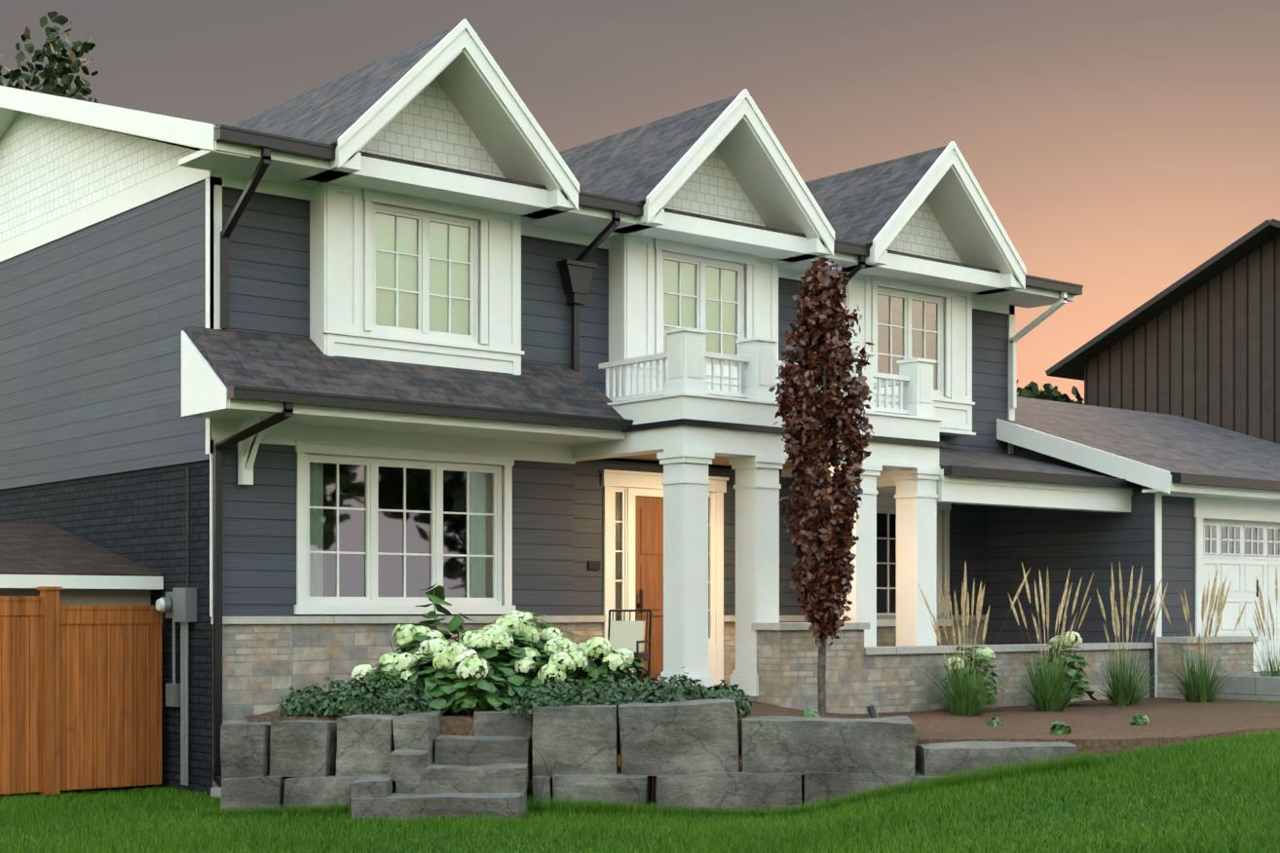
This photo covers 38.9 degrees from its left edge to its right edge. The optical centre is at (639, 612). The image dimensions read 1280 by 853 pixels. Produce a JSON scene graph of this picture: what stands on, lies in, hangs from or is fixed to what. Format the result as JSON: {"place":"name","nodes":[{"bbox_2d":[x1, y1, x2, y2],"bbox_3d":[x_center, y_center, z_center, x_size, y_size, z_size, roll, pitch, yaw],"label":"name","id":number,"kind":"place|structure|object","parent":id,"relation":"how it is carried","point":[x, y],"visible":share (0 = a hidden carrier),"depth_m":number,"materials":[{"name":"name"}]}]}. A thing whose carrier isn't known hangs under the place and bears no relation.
{"place":"outdoors","nodes":[
{"label":"outdoors","id":0,"kind":"place"},
{"bbox_2d":[594,609,651,682],"bbox_3d":[-0.192,0.469,21.102,0.608,0.994,0.532,0,0,-75],"label":"porch chair","id":1,"kind":"object","parent":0,"point":[629,635],"visible":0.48,"depth_m":21.23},
{"bbox_2d":[0,0,1279,404],"label":"sky","id":2,"kind":"structure","parent":0,"point":[1118,147],"materials":[{"name":"orange"}]},
{"bbox_2d":[0,700,1279,852],"bbox_3d":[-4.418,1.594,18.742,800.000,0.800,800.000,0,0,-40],"label":"lawn","id":3,"kind":"structure","parent":0,"point":[529,792],"depth_m":14.53,"materials":[{"name":"green plant"}]},
{"bbox_2d":[0,11,98,103],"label":"tree","id":4,"kind":"object","parent":3,"relation":"on","point":[50,74],"visible":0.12,"depth_m":51.62,"materials":[{"name":"green plant"}]},
{"bbox_2d":[0,586,162,795],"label":"cedar fence","id":5,"kind":"object","parent":3,"relation":"on","point":[80,697],"visible":0.96,"depth_m":18.84,"materials":[{"name":"brown wood"}]},
{"bbox_2d":[0,522,163,605],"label":"side shed","id":6,"kind":"structure","parent":3,"relation":"on","point":[77,569],"depth_m":19.53,"materials":[{"name":"beige"}]},
{"bbox_2d":[0,78,1015,795],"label":"house","id":7,"kind":"structure","parent":3,"relation":"on","point":[341,548],"depth_m":20.91,"materials":[{"name":"wood"}]},
{"bbox_2d":[155,466,196,786],"bbox_3d":[-4.911,0.149,19.151,0.240,3.350,0.540,0,0,-40],"label":"electric meter","id":8,"kind":"object","parent":7,"relation":"attached to","point":[177,605],"visible":1,"depth_m":19.09,"materials":[{"name":"grey painted metal"},{"name":"glass"}]},
{"bbox_2d":[0,18,1083,485],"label":"roofs","id":9,"kind":"structure","parent":7,"relation":"on","point":[635,176],"depth_m":20.41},
{"bbox_2d":[213,147,1067,787],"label":"downspouts","id":10,"kind":"object","parent":7,"relation":"attached to","point":[576,276],"visible":0.9,"depth_m":18.69,"materials":[{"name":"brown metal"}]},
{"bbox_2d":[220,698,1077,823],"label":"stone retaining wall","id":11,"kind":"structure","parent":3,"relation":"on","point":[686,753],"depth_m":16.69,"materials":[{"name":"grey stone"}]},
{"bbox_2d":[198,750,1098,819],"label":"lawn edge tufts","id":12,"kind":"object","parent":3,"relation":"on","point":[579,806],"visible":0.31,"depth_m":16.47,"materials":[{"name":"green plant"}]},
{"bbox_2d":[210,561,1258,798],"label":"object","id":13,"kind":"object","parent":3,"relation":"on","point":[594,565],"visible":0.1,"depth_m":18.46,"materials":[{"name":"black metal"}]},
{"bbox_2d":[246,697,1279,768],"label":"mulch bed","id":14,"kind":"object","parent":3,"relation":"on","point":[1101,727],"visible":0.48,"depth_m":19.10,"materials":[{"name":"brown soil"}]},
{"bbox_2d":[414,583,578,671],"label":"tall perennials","id":15,"kind":"object","parent":14,"relation":"on","point":[435,596],"visible":0.29,"depth_m":18.72,"materials":[{"name":"green plant"}]},
{"bbox_2d":[276,667,1151,734],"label":"plants","id":16,"kind":"object","parent":14,"relation":"on","point":[350,698],"visible":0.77,"depth_m":17.32,"materials":[{"name":"green plant"}]},
{"bbox_2d":[350,610,1097,715],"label":"hydrangea bushes","id":17,"kind":"object","parent":14,"relation":"on","point":[494,666],"visible":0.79,"depth_m":17.95,"materials":[{"name":"white plant"}]},
{"bbox_2d":[768,257,874,715],"bbox_3d":[2.027,-1.366,20.042,1.021,5.087,1.056,0,0,-40],"label":"columnar tree","id":18,"kind":"object","parent":14,"relation":"on","point":[816,420],"visible":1,"depth_m":19.83,"materials":[{"name":"brown plant"}]},
{"bbox_2d":[903,563,1279,716],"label":"ornamental grasses","id":19,"kind":"object","parent":14,"relation":"on","point":[1048,689],"visible":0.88,"depth_m":22.58,"materials":[{"name":"green plant"}]},
{"bbox_2d":[572,326,1152,714],"bbox_3d":[2.725,-0.876,23.364,8.900,4.600,2.970,0,0,-40],"label":"porch","id":20,"kind":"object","parent":3,"relation":"on","point":[686,429],"depth_m":21.18,"materials":[{"name":"white paint"}]},
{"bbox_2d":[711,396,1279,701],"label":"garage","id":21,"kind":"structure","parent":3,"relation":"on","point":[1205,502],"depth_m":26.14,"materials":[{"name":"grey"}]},
{"bbox_2d":[1016,379,1084,404],"bbox_3d":[8.576,-1.734,39.532,2.530,6.916,2.818,0,0,21],"label":"tree","id":22,"kind":"object","parent":3,"relation":"on","point":[1031,390],"visible":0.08,"depth_m":38.95,"materials":[{"name":"green plant"}]},
{"bbox_2d":[1045,218,1279,444],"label":"neighbour house","id":23,"kind":"structure","parent":3,"relation":"on","point":[1201,343],"depth_m":36.99,"materials":[{"name":"brown wood"}]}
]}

